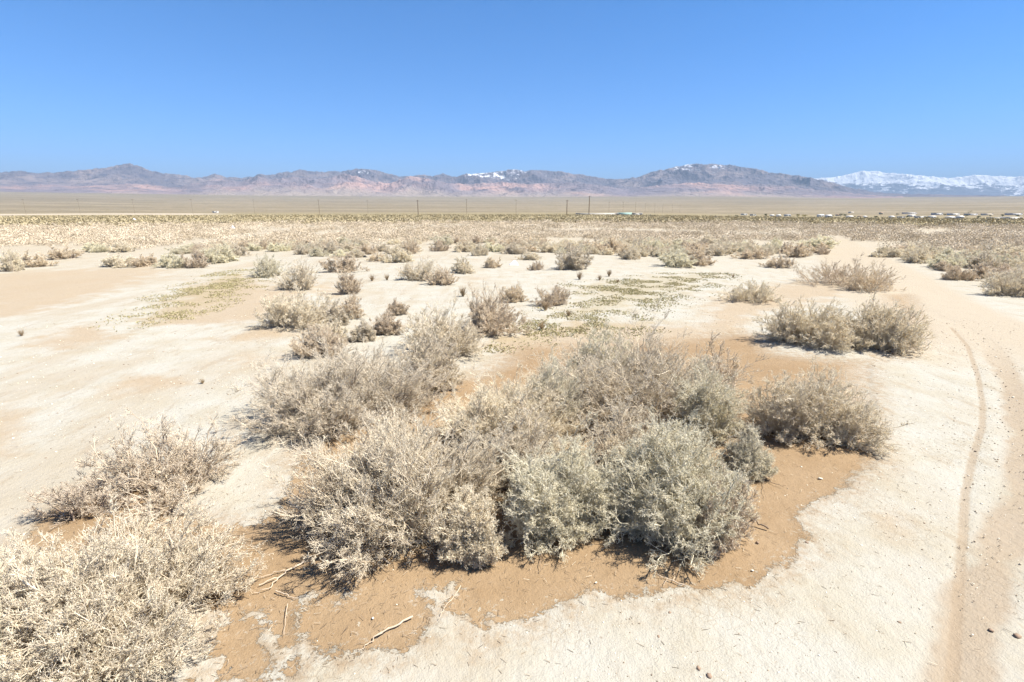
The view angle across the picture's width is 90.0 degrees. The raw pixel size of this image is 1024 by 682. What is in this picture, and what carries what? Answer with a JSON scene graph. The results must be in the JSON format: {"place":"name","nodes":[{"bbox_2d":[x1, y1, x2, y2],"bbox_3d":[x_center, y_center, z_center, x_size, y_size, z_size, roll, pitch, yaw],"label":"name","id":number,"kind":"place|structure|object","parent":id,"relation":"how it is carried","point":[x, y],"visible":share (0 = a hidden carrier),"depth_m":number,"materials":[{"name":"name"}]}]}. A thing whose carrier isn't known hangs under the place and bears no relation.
{"place":"outdoors","nodes":[
{"label":"outdoors","id":0,"kind":"place"},
{"bbox_2d":[0,174,902,197],"bbox_3d":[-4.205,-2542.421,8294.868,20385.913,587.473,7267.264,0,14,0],"label":"foothills","id":1,"kind":"structure","parent":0,"point":[350,185],"depth_m":8888.20,"materials":[{"name":"stone"}]},
{"bbox_2d":[0,163,1004,196],"bbox_3d":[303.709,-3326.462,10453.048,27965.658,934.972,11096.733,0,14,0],"label":"mountain range","id":2,"kind":"structure","parent":0,"point":[123,174],"depth_m":11257.73,"materials":[{"name":"stone"}]},
{"bbox_2d":[0,192,1023,681],"bbox_3d":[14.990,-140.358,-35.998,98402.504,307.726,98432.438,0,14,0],"label":"ground","id":3,"kind":"structure","parent":0,"point":[86,290],"depth_m":5.15,"materials":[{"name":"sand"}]},
{"bbox_2d":[0,246,25,271],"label":"bush","id":4,"kind":"object","parent":3,"relation":"on","point":[11,261],"visible":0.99,"depth_m":21.40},
{"bbox_2d":[0,249,58,267],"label":"bush","id":5,"kind":"object","parent":3,"relation":"on","point":[35,262],"visible":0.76,"depth_m":23.04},
{"bbox_2d":[31,245,85,259],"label":"bush","id":6,"kind":"object","parent":3,"relation":"on","point":[55,254],"visible":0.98,"depth_m":26.55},
{"bbox_2d":[22,469,143,529],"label":"saltbush","id":7,"kind":"object","parent":3,"relation":"on","point":[67,502],"visible":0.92,"depth_m":4.25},
{"bbox_2d":[76,242,110,252],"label":"bush","id":8,"kind":"object","parent":3,"relation":"on","point":[97,247],"visible":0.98,"depth_m":31.19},
{"bbox_2d":[99,251,135,267],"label":"bush","id":9,"kind":"object","parent":3,"relation":"on","point":[114,262],"visible":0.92,"depth_m":22.91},
{"bbox_2d":[105,240,137,252],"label":"bush","id":10,"kind":"object","parent":3,"relation":"on","point":[117,247],"visible":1,"depth_m":31.11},
{"bbox_2d":[0,481,272,681],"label":"saltbush","id":11,"kind":"object","parent":3,"relation":"on","point":[78,613],"visible":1,"depth_m":2.97,"materials":[{"name":"plant"}]},
{"bbox_2d":[127,252,159,266],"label":"bush","id":12,"kind":"object","parent":3,"relation":"on","point":[142,261],"visible":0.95,"depth_m":23.15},
{"bbox_2d":[72,407,248,530],"bbox_3d":[-3.047,0.958,4.676,1.340,0.810,1.387,11,18,36],"label":"saltbush","id":13,"kind":"object","parent":3,"relation":"on","point":[153,469],"visible":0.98,"depth_m":4.61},
{"bbox_2d":[151,252,188,268],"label":"bush","id":14,"kind":"object","parent":3,"relation":"on","point":[167,262],"visible":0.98,"depth_m":22.64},
{"bbox_2d":[163,245,193,253],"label":"bush","id":15,"kind":"object","parent":3,"relation":"on","point":[186,250],"visible":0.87,"depth_m":30.04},
{"bbox_2d":[179,250,210,267],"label":"bush","id":16,"kind":"object","parent":3,"relation":"on","point":[195,261],"visible":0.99,"depth_m":22.58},
{"bbox_2d":[197,241,239,263],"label":"bush","id":17,"kind":"object","parent":3,"relation":"on","point":[226,253],"visible":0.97,"depth_m":24.88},
{"bbox_2d":[222,241,251,256],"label":"bush","id":18,"kind":"object","parent":3,"relation":"on","point":[238,251],"visible":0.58,"depth_m":28.40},
{"bbox_2d":[243,242,262,250],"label":"bush","id":19,"kind":"object","parent":3,"relation":"on","point":[252,247],"visible":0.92,"depth_m":32.08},
{"bbox_2d":[249,250,289,277],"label":"bush","id":20,"kind":"object","parent":3,"relation":"on","point":[269,268],"visible":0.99,"depth_m":19.48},
{"bbox_2d":[265,243,292,251],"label":"bush","id":21,"kind":"object","parent":3,"relation":"on","point":[271,247],"visible":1,"depth_m":31.59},
{"bbox_2d":[254,561,304,592],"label":"fallen branch","id":22,"kind":"object","parent":3,"relation":"on","point":[295,566],"visible":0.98,"depth_m":3.56,"materials":[{"name":"brown wood"}]},
{"bbox_2d":[273,256,320,290],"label":"bush","id":23,"kind":"object","parent":3,"relation":"on","point":[304,280],"visible":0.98,"depth_m":16.38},
{"bbox_2d":[249,283,352,330],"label":"saltbush","id":24,"kind":"object","parent":3,"relation":"on","point":[297,315],"visible":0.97,"depth_m":10.97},
{"bbox_2d":[293,245,311,254],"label":"bush","id":25,"kind":"object","parent":3,"relation":"on","point":[303,250],"visible":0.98,"depth_m":29.50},
{"bbox_2d":[308,245,331,256],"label":"bush","id":26,"kind":"object","parent":3,"relation":"on","point":[316,252],"visible":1,"depth_m":28.23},
{"bbox_2d":[288,322,358,357],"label":"saltbush","id":27,"kind":"object","parent":3,"relation":"on","point":[309,343],"visible":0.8,"depth_m":8.88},
{"bbox_2d":[311,317,349,341],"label":"bush","id":28,"kind":"object","parent":3,"relation":"on","point":[335,331],"visible":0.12,"depth_m":9.91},
{"bbox_2d":[318,237,343,253],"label":"bush","id":29,"kind":"object","parent":3,"relation":"on","point":[331,248],"visible":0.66,"depth_m":30.13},
{"bbox_2d":[319,297,351,325],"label":"bush","id":30,"kind":"object","parent":3,"relation":"on","point":[334,312],"visible":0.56,"depth_m":11.27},
{"bbox_2d":[216,319,462,445],"bbox_3d":[-2.168,0.354,6.245,2.242,1.172,2.544,13,19,42],"label":"saltbush","id":31,"kind":"object","parent":3,"relation":"on","point":[317,402],"visible":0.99,"depth_m":6.01,"materials":[{"name":"plant"}]},
{"bbox_2d":[318,251,369,272],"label":"bush","id":32,"kind":"object","parent":3,"relation":"on","point":[346,264],"visible":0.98,"depth_m":21.02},
{"bbox_2d":[337,240,356,250],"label":"bush","id":33,"kind":"object","parent":3,"relation":"on","point":[348,246],"visible":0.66,"depth_m":31.62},
{"bbox_2d":[333,269,362,294],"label":"bush","id":34,"kind":"object","parent":3,"relation":"on","point":[349,283],"visible":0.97,"depth_m":15.54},
{"bbox_2d":[335,291,365,319],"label":"bush","id":35,"kind":"object","parent":3,"relation":"on","point":[349,305],"visible":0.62,"depth_m":12.05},
{"bbox_2d":[344,247,364,257],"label":"bush","id":36,"kind":"object","parent":3,"relation":"on","point":[358,253],"visible":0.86,"depth_m":27.59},
{"bbox_2d":[346,314,376,341],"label":"bush","id":37,"kind":"object","parent":3,"relation":"on","point":[365,331],"visible":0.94,"depth_m":9.92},
{"bbox_2d":[358,242,378,253],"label":"bush","id":38,"kind":"object","parent":3,"relation":"on","point":[366,249],"visible":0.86,"depth_m":29.85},
{"bbox_2d":[365,250,386,261],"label":"bush","id":39,"kind":"object","parent":3,"relation":"on","point":[373,258],"visible":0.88,"depth_m":25.49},
{"bbox_2d":[360,615,412,649],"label":"fallen branch","id":40,"kind":"object","parent":3,"relation":"on","point":[408,618],"visible":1,"depth_m":3.11,"materials":[{"name":"brown wood"}]},
{"bbox_2d":[369,305,405,335],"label":"bush","id":41,"kind":"object","parent":3,"relation":"on","point":[387,324],"visible":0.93,"depth_m":10.48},
{"bbox_2d":[256,400,518,584],"bbox_3d":[-0.912,1.008,3.991,2.007,1.032,1.693,0,14,0],"label":"saltbush","id":42,"kind":"object","parent":3,"relation":"on","point":[393,497],"visible":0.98,"depth_m":3.83,"materials":[{"name":"plant"}]},
{"bbox_2d":[336,396,446,471],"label":"saltbush","id":43,"kind":"object","parent":3,"relation":"on","point":[402,415],"visible":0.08,"depth_m":4.88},
{"bbox_2d":[378,240,413,262],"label":"bush","id":44,"kind":"object","parent":3,"relation":"on","point":[398,255],"visible":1,"depth_m":24.87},
{"bbox_2d":[385,296,410,315],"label":"bush","id":45,"kind":"object","parent":3,"relation":"on","point":[396,308],"visible":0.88,"depth_m":12.41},
{"bbox_2d":[397,236,420,253],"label":"bush","id":46,"kind":"object","parent":3,"relation":"on","point":[412,247],"visible":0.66,"depth_m":29.76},
{"bbox_2d":[89,268,741,352],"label":"green weeds","id":47,"kind":"object","parent":3,"relation":"on","point":[196,291],"visible":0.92,"depth_m":14.46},
{"bbox_2d":[394,252,436,281],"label":"bush","id":48,"kind":"object","parent":3,"relation":"on","point":[410,275],"visible":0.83,"depth_m":18.61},
{"bbox_2d":[383,324,466,393],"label":"saltbush","id":49,"kind":"object","parent":3,"relation":"on","point":[441,358],"visible":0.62,"depth_m":7.20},
{"bbox_2d":[429,239,451,250],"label":"bush","id":50,"kind":"object","parent":3,"relation":"on","point":[438,245],"visible":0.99,"depth_m":31.90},
{"bbox_2d":[423,264,458,284],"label":"bush","id":51,"kind":"object","parent":3,"relation":"on","point":[442,278],"visible":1,"depth_m":17.45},
{"bbox_2d":[427,234,454,244],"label":"bush","id":52,"kind":"object","parent":3,"relation":"on","point":[449,240],"visible":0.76,"depth_m":37.81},
{"bbox_2d":[395,288,488,356],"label":"saltbush","id":53,"kind":"object","parent":3,"relation":"on","point":[462,337],"visible":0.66,"depth_m":8.98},
{"bbox_2d":[450,253,475,273],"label":"bush","id":54,"kind":"object","parent":3,"relation":"on","point":[462,267],"visible":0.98,"depth_m":20.73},
{"bbox_2d":[452,236,478,251],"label":"bush","id":55,"kind":"object","parent":3,"relation":"on","point":[466,248],"visible":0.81,"depth_m":31.32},
{"bbox_2d":[429,484,507,568],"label":"saltbush","id":56,"kind":"object","parent":3,"relation":"on","point":[477,539],"visible":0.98,"depth_m":3.64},
{"bbox_2d":[471,240,489,255],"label":"bush","id":57,"kind":"object","parent":3,"relation":"on","point":[480,251],"visible":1,"depth_m":28.62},
{"bbox_2d":[483,256,501,267],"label":"bush","id":58,"kind":"object","parent":3,"relation":"on","point":[490,262],"visible":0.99,"depth_m":22.60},
{"bbox_2d":[482,241,505,251],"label":"bush","id":59,"kind":"object","parent":3,"relation":"on","point":[491,247],"visible":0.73,"depth_m":31.41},
{"bbox_2d":[454,280,534,336],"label":"saltbush","id":60,"kind":"object","parent":3,"relation":"on","point":[484,317],"visible":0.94,"depth_m":10.54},
{"bbox_2d":[431,358,590,456],"bbox_3d":[-0.034,0.664,5.463,1.893,0.978,1.764,0,14,0],"label":"saltbush","id":61,"kind":"object","parent":3,"relation":"on","point":[491,409],"visible":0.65,"depth_m":5.35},
{"bbox_2d":[0,218,1023,250],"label":"distant brush","id":62,"kind":"object","parent":3,"relation":"on","point":[957,241],"visible":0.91,"depth_m":51.92,"materials":[{"name":"plant"}]},
{"bbox_2d":[0,214,1023,227],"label":"creosote scrub","id":63,"kind":"object","parent":3,"relation":"on","point":[111,219],"visible":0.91,"depth_m":121.93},
{"bbox_2d":[499,234,527,245],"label":"bush","id":64,"kind":"object","parent":3,"relation":"on","point":[508,241],"visible":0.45,"depth_m":34.16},
{"bbox_2d":[499,239,527,253],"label":"bush","id":65,"kind":"object","parent":3,"relation":"on","point":[512,249],"visible":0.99,"depth_m":29.59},
{"bbox_2d":[500,280,528,302],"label":"bush","id":66,"kind":"object","parent":3,"relation":"on","point":[514,294],"visible":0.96,"depth_m":14.25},
{"bbox_2d":[468,398,564,496],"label":"saltbush","id":67,"kind":"object","parent":3,"relation":"on","point":[523,437],"visible":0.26,"depth_m":4.65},
{"bbox_2d":[517,249,542,259],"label":"bush","id":68,"kind":"object","parent":3,"relation":"on","point":[530,256],"visible":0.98,"depth_m":26.23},
{"bbox_2d":[526,259,543,270],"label":"bush","id":69,"kind":"object","parent":3,"relation":"on","point":[533,267],"visible":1,"depth_m":21.77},
{"bbox_2d":[496,346,591,430],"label":"saltbush","id":70,"kind":"object","parent":3,"relation":"on","point":[555,370],"visible":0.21,"depth_m":5.83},
{"bbox_2d":[536,240,562,252],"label":"bush","id":71,"kind":"object","parent":3,"relation":"on","point":[547,247],"visible":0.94,"depth_m":31.00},
{"bbox_2d":[529,281,570,307],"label":"bush","id":72,"kind":"object","parent":3,"relation":"on","point":[553,298],"visible":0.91,"depth_m":13.72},
{"bbox_2d":[494,408,643,562],"bbox_3d":[0.355,0.999,4.061,1.196,1.034,1.011,-9,17,-30],"label":"saltbush","id":73,"kind":"object","parent":3,"relation":"on","point":[551,504],"visible":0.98,"depth_m":3.87,"materials":[{"name":"plant"}]},
{"bbox_2d":[554,242,593,269],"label":"bush","id":74,"kind":"object","parent":3,"relation":"on","point":[578,261],"visible":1,"depth_m":21.92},
{"bbox_2d":[552,319,638,383],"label":"saltbush","id":75,"kind":"object","parent":3,"relation":"on","point":[604,339],"visible":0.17,"depth_m":7.32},
{"bbox_2d":[591,234,623,252],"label":"bush","id":76,"kind":"object","parent":3,"relation":"on","point":[613,243],"visible":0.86,"depth_m":30.20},
{"bbox_2d":[576,213,642,214],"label":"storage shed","id":77,"kind":"structure","parent":3,"relation":"on","point":[612,213],"depth_m":461.90,"materials":[{"name":"white"}]},
{"bbox_2d":[578,385,670,483],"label":"saltbush","id":78,"kind":"object","parent":3,"relation":"on","point":[621,430],"visible":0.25,"depth_m":4.72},
{"bbox_2d":[619,242,641,259],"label":"bush","id":79,"kind":"object","parent":3,"relation":"on","point":[633,253],"visible":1,"depth_m":26.60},
{"bbox_2d":[522,295,770,439],"bbox_3d":[1.639,0.209,6.244,3.114,1.467,2.206,0,14,0],"label":"saltbush","id":80,"kind":"object","parent":3,"relation":"on","point":[652,376],"visible":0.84,"depth_m":5.99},
{"bbox_2d":[642,236,672,249],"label":"bush","id":81,"kind":"object","parent":3,"relation":"on","point":[657,242],"visible":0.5,"depth_m":31.69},
{"bbox_2d":[586,402,760,579],"bbox_3d":[1.284,1.005,4.067,1.454,1.018,1.454,0,14,0],"label":"saltbush","id":82,"kind":"object","parent":3,"relation":"on","point":[662,474],"visible":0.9,"depth_m":3.89,"materials":[{"name":"plant"}]},
{"bbox_2d":[656,248,699,267],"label":"bush","id":83,"kind":"object","parent":3,"relation":"on","point":[679,261],"visible":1,"depth_m":22.95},
{"bbox_2d":[684,242,704,255],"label":"bush","id":84,"kind":"object","parent":3,"relation":"on","point":[697,247],"visible":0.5,"depth_m":28.69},
{"bbox_2d":[687,248,716,265],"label":"bush","id":85,"kind":"object","parent":3,"relation":"on","point":[703,260],"visible":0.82,"depth_m":23.54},
{"bbox_2d":[665,354,750,444],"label":"saltbush","id":86,"kind":"object","parent":3,"relation":"on","point":[715,409],"visible":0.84,"depth_m":5.59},
{"bbox_2d":[688,231,732,244],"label":"bush","id":87,"kind":"object","parent":3,"relation":"on","point":[708,237],"visible":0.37,"depth_m":35.88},
{"bbox_2d":[701,242,730,255],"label":"bush","id":88,"kind":"object","parent":3,"relation":"on","point":[719,251],"visible":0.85,"depth_m":28.65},
{"bbox_2d":[678,460,761,560],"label":"saltbush","id":89,"kind":"object","parent":3,"relation":"on","point":[731,542],"visible":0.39,"depth_m":3.79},
{"bbox_2d":[692,330,749,389],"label":"saltbush","id":90,"kind":"object","parent":3,"relation":"on","point":[735,364],"visible":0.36,"depth_m":7.18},
{"bbox_2d":[713,240,738,253],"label":"bush","id":91,"kind":"object","parent":3,"relation":"on","point":[732,249],"visible":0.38,"depth_m":29.81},
{"bbox_2d":[717,417,778,483],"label":"saltbush","id":92,"kind":"object","parent":3,"relation":"on","point":[754,460],"visible":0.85,"depth_m":4.82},
{"bbox_2d":[728,244,772,258],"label":"bush","id":93,"kind":"object","parent":3,"relation":"on","point":[757,254],"visible":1,"depth_m":26.82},
{"bbox_2d":[718,278,784,303],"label":"bush","id":94,"kind":"object","parent":3,"relation":"on","point":[761,295],"visible":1,"depth_m":14.28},
{"bbox_2d":[758,252,799,267],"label":"bush","id":95,"kind":"object","parent":3,"relation":"on","point":[772,261],"visible":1,"depth_m":22.69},
{"bbox_2d":[780,241,813,256],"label":"bush","id":96,"kind":"object","parent":3,"relation":"on","point":[798,251],"visible":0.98,"depth_m":27.80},
{"bbox_2d":[747,294,863,352],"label":"saltbush","id":97,"kind":"object","parent":3,"relation":"on","point":[804,329],"visible":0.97,"depth_m":9.54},
{"bbox_2d":[792,234,840,248],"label":"bush","id":98,"kind":"object","parent":3,"relation":"on","point":[819,240],"visible":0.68,"depth_m":34.32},
{"bbox_2d":[807,241,830,252],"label":"bush","id":99,"kind":"object","parent":3,"relation":"on","point":[815,250],"visible":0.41,"depth_m":30.47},
{"bbox_2d":[817,245,830,254],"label":"bush","id":100,"kind":"object","parent":3,"relation":"on","point":[822,250],"visible":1,"depth_m":29.45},
{"bbox_2d":[734,355,914,458],"bbox_3d":[3.381,0.637,5.747,1.832,0.904,1.360,0,14,0],"label":"saltbush","id":101,"kind":"object","parent":3,"relation":"on","point":[813,410],"visible":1,"depth_m":5.56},
{"bbox_2d":[789,254,900,287],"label":"bush","id":102,"kind":"object","parent":3,"relation":"on","point":[833,276],"visible":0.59,"depth_m":17.53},
{"bbox_2d":[837,261,906,292],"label":"bush","id":103,"kind":"object","parent":3,"relation":"on","point":[870,282],"visible":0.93,"depth_m":16.19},
{"bbox_2d":[825,284,937,355],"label":"saltbush","id":104,"kind":"object","parent":3,"relation":"on","point":[880,329],"visible":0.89,"depth_m":9.19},
{"bbox_2d":[869,243,904,256],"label":"bush","id":105,"kind":"object","parent":3,"relation":"on","point":[881,251],"visible":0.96,"depth_m":27.92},
{"bbox_2d":[896,241,929,252],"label":"bush","id":106,"kind":"object","parent":3,"relation":"on","point":[911,247],"visible":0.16,"depth_m":28.00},
{"bbox_2d":[901,242,931,263],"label":"bush","id":107,"kind":"object","parent":3,"relation":"on","point":[920,257],"visible":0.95,"depth_m":24.73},
{"bbox_2d":[932,261,961,270],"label":"bush","id":108,"kind":"object","parent":3,"relation":"on","point":[940,265],"visible":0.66,"depth_m":21.55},
{"bbox_2d":[925,252,970,267],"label":"bush","id":109,"kind":"object","parent":3,"relation":"on","point":[943,257],"visible":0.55,"depth_m":22.25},
{"bbox_2d":[934,246,962,258],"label":"bush","id":110,"kind":"object","parent":3,"relation":"on","point":[948,251],"visible":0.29,"depth_m":25.19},
{"bbox_2d":[940,263,983,280],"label":"bush","id":111,"kind":"object","parent":3,"relation":"on","point":[957,273],"visible":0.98,"depth_m":18.67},
{"bbox_2d":[965,261,997,278],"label":"bush","id":112,"kind":"object","parent":3,"relation":"on","point":[980,271],"visible":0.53,"depth_m":19.10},
{"bbox_2d":[956,243,1009,268],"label":"bush","id":113,"kind":"object","parent":3,"relation":"on","point":[981,257],"visible":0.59,"depth_m":22.24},
{"bbox_2d":[978,241,1001,251],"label":"bush","id":114,"kind":"object","parent":3,"relation":"on","point":[985,247],"visible":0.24,"depth_m":28.68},
{"bbox_2d":[977,267,1023,296],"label":"bush","id":115,"kind":"object","parent":3,"relation":"on","point":[1003,287],"visible":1,"depth_m":15.31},
{"bbox_2d":[978,263,1023,287],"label":"bush","id":116,"kind":"object","parent":3,"relation":"on","point":[1005,273],"visible":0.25,"depth_m":16.85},
{"bbox_2d":[985,250,1023,266],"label":"bush","id":117,"kind":"object","parent":3,"relation":"on","point":[1003,258],"visible":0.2,"depth_m":22.52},
{"bbox_2d":[987,239,1023,255],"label":"bush","id":118,"kind":"object","parent":3,"relation":"on","point":[1010,249],"visible":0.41,"depth_m":27.01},
{"bbox_2d":[1008,254,1023,269],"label":"bush","id":119,"kind":"object","parent":3,"relation":"on","point":[1017,261],"visible":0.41,"depth_m":21.24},
{"bbox_2d":[0,0,1023,178],"label":"sky","id":120,"kind":"structure","parent":0,"point":[607,89],"materials":[{"name":"blue"}]},
{"bbox_2d":[814,171,1023,195],"bbox_3d":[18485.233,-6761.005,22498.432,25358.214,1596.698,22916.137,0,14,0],"label":"snowy mountain range","id":121,"kind":"structure","parent":0,"point":[876,181],"depth_m":21055.00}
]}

